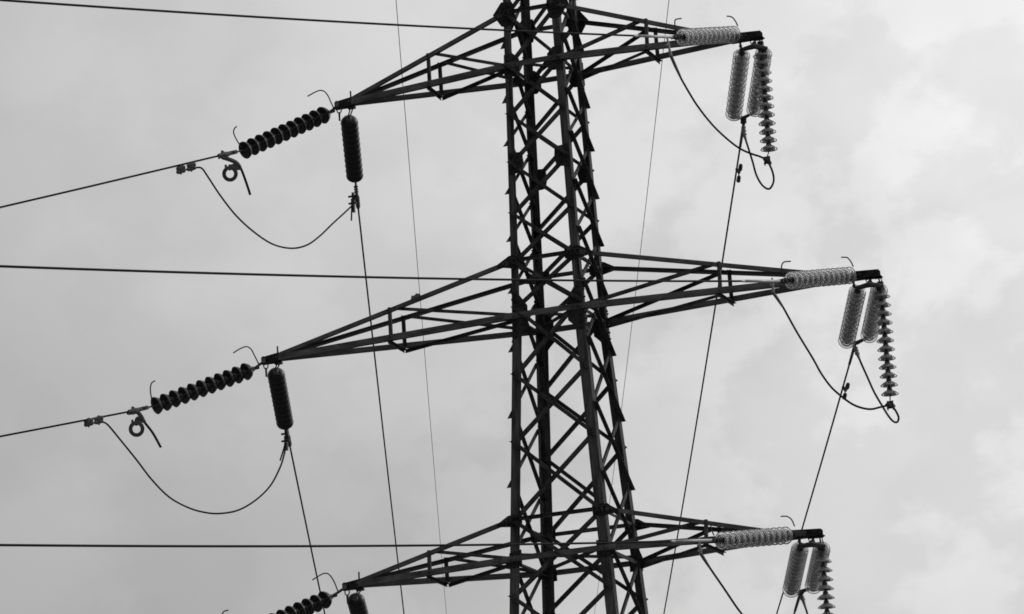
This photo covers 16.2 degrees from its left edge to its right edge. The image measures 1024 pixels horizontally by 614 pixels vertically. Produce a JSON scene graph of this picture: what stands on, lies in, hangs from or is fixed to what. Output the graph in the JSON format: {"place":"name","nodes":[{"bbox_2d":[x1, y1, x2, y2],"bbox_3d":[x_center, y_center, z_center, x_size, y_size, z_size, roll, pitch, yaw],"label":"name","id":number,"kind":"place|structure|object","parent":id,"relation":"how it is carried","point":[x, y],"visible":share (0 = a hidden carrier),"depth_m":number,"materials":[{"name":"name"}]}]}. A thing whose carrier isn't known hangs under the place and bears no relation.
{"place":"outdoors","nodes":[
{"label":"outdoors","id":0,"kind":"place"},
{"bbox_2d":[0,0,1023,613],"label":"sky","id":1,"kind":"structure","parent":0,"point":[899,126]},
{"bbox_3d":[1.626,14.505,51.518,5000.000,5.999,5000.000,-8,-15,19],"label":"ground","id":2,"kind":"structure","parent":0,"visible":0},
{"bbox_2d":[259,0,882,613],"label":"lattice tower","id":3,"kind":"structure","parent":2,"relation":"on","point":[575,306],"depth_m":55.16,"materials":[{"name":"metal"}]},
{"bbox_2d":[128,346,265,414],"bbox_3d":[-4.942,1.155,56.203,2.295,1.199,0.371,3,-16,-25],"label":"insulator string","id":4,"kind":"object","parent":3,"relation":"attached to","point":[211,385],"visible":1,"depth_m":56.21,"materials":[{"name":"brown ceramic"}]},
{"bbox_2d":[0,411,128,436],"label":"power cable","id":5,"kind":"object","parent":4,"relation":"attached to","point":[15,433],"visible":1,"depth_m":54.88,"materials":[{"name":"black metal"}]},
{"bbox_2d":[127,411,161,447],"bbox_3d":[-5.671,1.882,55.570,0.519,0.600,0.173,-3,-14,-3],"label":"wire coil","id":6,"kind":"object","parent":4,"relation":"hanging from","point":[139,420],"visible":1,"depth_m":55.55,"materials":[{"name":"metal"}]},
{"bbox_2d":[217,90,338,158],"bbox_3d":[-3.699,-2.853,56.581,2.208,1.374,0.362,6,-17,-32],"label":"insulator string","id":7,"kind":"object","parent":3,"relation":"attached to","point":[272,137],"visible":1,"depth_m":56.60,"materials":[{"name":"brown ceramic"}]},
{"bbox_2d":[0,155,218,207],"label":"power cable","id":8,"kind":"object","parent":7,"relation":"attached to","point":[89,186],"visible":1,"depth_m":54.46,"materials":[{"name":"black metal"}]},
{"bbox_2d":[222,157,250,194],"bbox_3d":[-4.289,-2.041,55.844,0.478,0.627,0.167,-2,-14,-5],"label":"wire coil","id":9,"kind":"object","parent":7,"relation":"hanging from","point":[235,166],"visible":1,"depth_m":55.82,"materials":[{"name":"metal"}]},
{"bbox_2d":[267,361,293,447],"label":"insulator string","id":10,"kind":"object","parent":3,"relation":"attached to","point":[277,382],"visible":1,"depth_m":57.25,"materials":[{"name":"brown ceramic"}]},
{"bbox_2d":[84,415,289,514],"bbox_3d":[-5.134,2.405,57.048,0.429,1.588,4.886,-13,-17,32],"label":"jumper cable","id":11,"kind":"object","parent":10,"relation":"hanging from","point":[98,420],"visible":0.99,"depth_m":56.94,"materials":[{"name":"black metal"}]},
{"bbox_2d":[289,448,325,613],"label":"power cable","id":12,"kind":"object","parent":10,"relation":"attached to","point":[305,520],"visible":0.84,"depth_m":63.37,"materials":[{"name":"black metal"}]},
{"bbox_2d":[222,573,346,613],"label":"insulator string","id":13,"kind":"object","parent":3,"relation":"attached to","point":[320,601],"visible":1,"depth_m":55.22,"materials":[{"name":"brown ceramic"}]},
{"bbox_2d":[341,105,362,209],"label":"insulator string","id":14,"kind":"object","parent":3,"relation":"attached to","point":[352,147],"visible":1,"depth_m":57.84,"materials":[{"name":"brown ceramic"}]},
{"bbox_2d":[176,162,356,248],"bbox_3d":[-3.923,-1.741,57.587,0.431,1.307,5.255,-10,-16,25],"label":"jumper cable","id":15,"kind":"object","parent":14,"relation":"hanging from","point":[181,169],"visible":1,"depth_m":57.44,"materials":[{"name":"black metal"}]},
{"bbox_2d":[358,210,404,613],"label":"power cable","id":16,"kind":"object","parent":14,"relation":"attached to","point":[379,395],"visible":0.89,"depth_m":69.40,"materials":[{"name":"black metal"}]},
{"bbox_2d":[347,588,368,613],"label":"insulator string","id":17,"kind":"object","parent":3,"relation":"attached to","point":[357,604],"visible":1,"depth_m":55.39,"materials":[{"name":"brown ceramic"}]},
{"bbox_2d":[396,1,446,613],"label":"earth wire","id":18,"kind":"object","parent":3,"relation":"attached to","point":[418,274],"visible":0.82,"depth_m":80.97,"materials":[{"name":"metal"}]},
{"bbox_2d":[594,1,668,613],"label":"earth wire","id":19,"kind":"object","parent":3,"relation":"attached to","point":[642,235],"visible":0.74,"depth_m":78.46,"materials":[{"name":"metal"}]},
{"bbox_2d":[633,16,740,45],"bbox_3d":[2.640,-4.189,53.940,0.263,0.939,2.904,-13,-17,34],"label":"insulator string","id":20,"kind":"object","parent":3,"relation":"attached to","point":[704,36],"visible":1,"depth_m":54.15,"materials":[{"name":"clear glass"}]},
{"bbox_2d":[0,0,633,36],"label":"power cable","id":21,"kind":"object","parent":20,"relation":"attached to","point":[219,14],"visible":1,"depth_m":46.87,"materials":[{"name":"black metal"}]},
{"bbox_2d":[671,515,796,549],"bbox_3d":[3.144,3.224,52.071,0.263,0.659,2.943,-16,-19,41],"label":"insulator string","id":22,"kind":"object","parent":3,"relation":"attached to","point":[752,538],"visible":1,"depth_m":52.29,"materials":[{"name":"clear glass"}]},
{"bbox_2d":[0,540,670,546],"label":"power cable","id":23,"kind":"object","parent":22,"relation":"attached to","point":[401,545],"visible":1,"depth_m":45.26,"materials":[{"name":"black metal"}]},
{"bbox_2d":[725,38,771,149],"bbox_3d":[3.621,-3.319,56.107,0.601,0.967,2.911,-3,-14,-4],"label":"double insulator string","id":24,"kind":"object","parent":3,"relation":"attached to","point":[737,82],"visible":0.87,"depth_m":55.53,"materials":[{"name":"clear glass"}]},
{"bbox_2d":[663,150,740,613],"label":"power cable","id":25,"kind":"object","parent":24,"relation":"hanging from","point":[705,368],"visible":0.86,"depth_m":67.26,"materials":[{"name":"black metal"}]},
{"bbox_2d":[735,164,742,182],"bbox_3d":[3.655,-2.168,58.114,0.099,0.169,0.678,-3,-14,-1],"label":"vibration damper","id":26,"kind":"object","parent":25,"relation":"attached to","point":[738,171],"visible":1,"depth_m":58.12,"materials":[{"name":"black metal"}]},
{"bbox_2d":[753,38,777,165],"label":"insulator string","id":27,"kind":"object","parent":3,"relation":"hanging from","point":[766,114],"visible":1,"depth_m":54.77,"materials":[{"name":"grey glass"}]},
{"bbox_2d":[666,38,774,189],"bbox_3d":[3.354,-2.832,54.652,0.830,1.822,3.514,-9,-15,21],"label":"jumper cable","id":28,"kind":"object","parent":27,"relation":"hanging from","point":[743,128],"visible":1,"depth_m":54.34,"materials":[{"name":"metal"}]},
{"bbox_2d":[740,257,855,288],"bbox_3d":[4.160,-0.530,52.557,0.263,0.825,2.971,-15,-18,39],"label":"insulator string","id":29,"kind":"object","parent":3,"relation":"attached to","point":[818,278],"visible":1,"depth_m":52.78,"materials":[{"name":"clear glass"}]},
{"bbox_2d":[0,265,740,281],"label":"power cable","id":30,"kind":"object","parent":29,"relation":"attached to","point":[251,274],"visible":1,"depth_m":44.47,"materials":[{"name":"black metal"}]},
{"bbox_2d":[782,536,829,612],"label":"double insulator string","id":31,"kind":"object","parent":3,"relation":"attached to","point":[797,560],"visible":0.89,"depth_m":53.46,"materials":[{"name":"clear glass"}]},
{"bbox_2d":[697,538,807,613],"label":"jumper cable","id":32,"kind":"object","parent":31,"relation":"hanging from","point":[802,598],"visible":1,"depth_m":51.84,"materials":[{"name":"metal"}]},
{"bbox_2d":[814,536,835,613],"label":"insulator string","id":33,"kind":"object","parent":3,"relation":"hanging from","point":[824,587],"visible":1,"depth_m":52.88,"materials":[{"name":"grey glass"}]},
{"bbox_2d":[838,277,887,365],"bbox_3d":[5.263,0.240,54.773,0.613,0.727,3.088,-3,-14,-3],"label":"double insulator string","id":34,"kind":"object","parent":3,"relation":"attached to","point":[852,317],"visible":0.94,"depth_m":54.11,"materials":[{"name":"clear glass"}]},
{"bbox_2d":[776,366,849,613],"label":"power cable","id":35,"kind":"object","parent":34,"relation":"attached to","point":[821,463],"visible":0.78,"depth_m":60.29,"materials":[{"name":"black metal"}]},
{"bbox_2d":[843,383,849,399],"bbox_3d":[5.284,1.324,57.157,0.099,0.169,0.678,-3,-14,-2],"label":"vibration damper","id":36,"kind":"object","parent":35,"relation":"attached to","point":[846,387],"visible":0.96,"depth_m":57.13,"materials":[{"name":"black metal"}]},
{"bbox_2d":[873,277,898,410],"bbox_3d":[5.533,0.538,53.377,0.263,2.005,0.264,-8,-15,19],"label":"insulator string","id":37,"kind":"object","parent":3,"relation":"hanging from","point":[882,304],"visible":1,"depth_m":53.33,"materials":[{"name":"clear glass"}]},
{"bbox_2d":[770,278,899,422],"bbox_3d":[4.977,0.756,53.282,1.021,1.830,3.718,-10,-15,23],"label":"jumper cable","id":38,"kind":"object","parent":37,"relation":"hanging from","point":[856,350],"visible":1,"depth_m":52.90,"materials":[{"name":"metal"}]}
]}

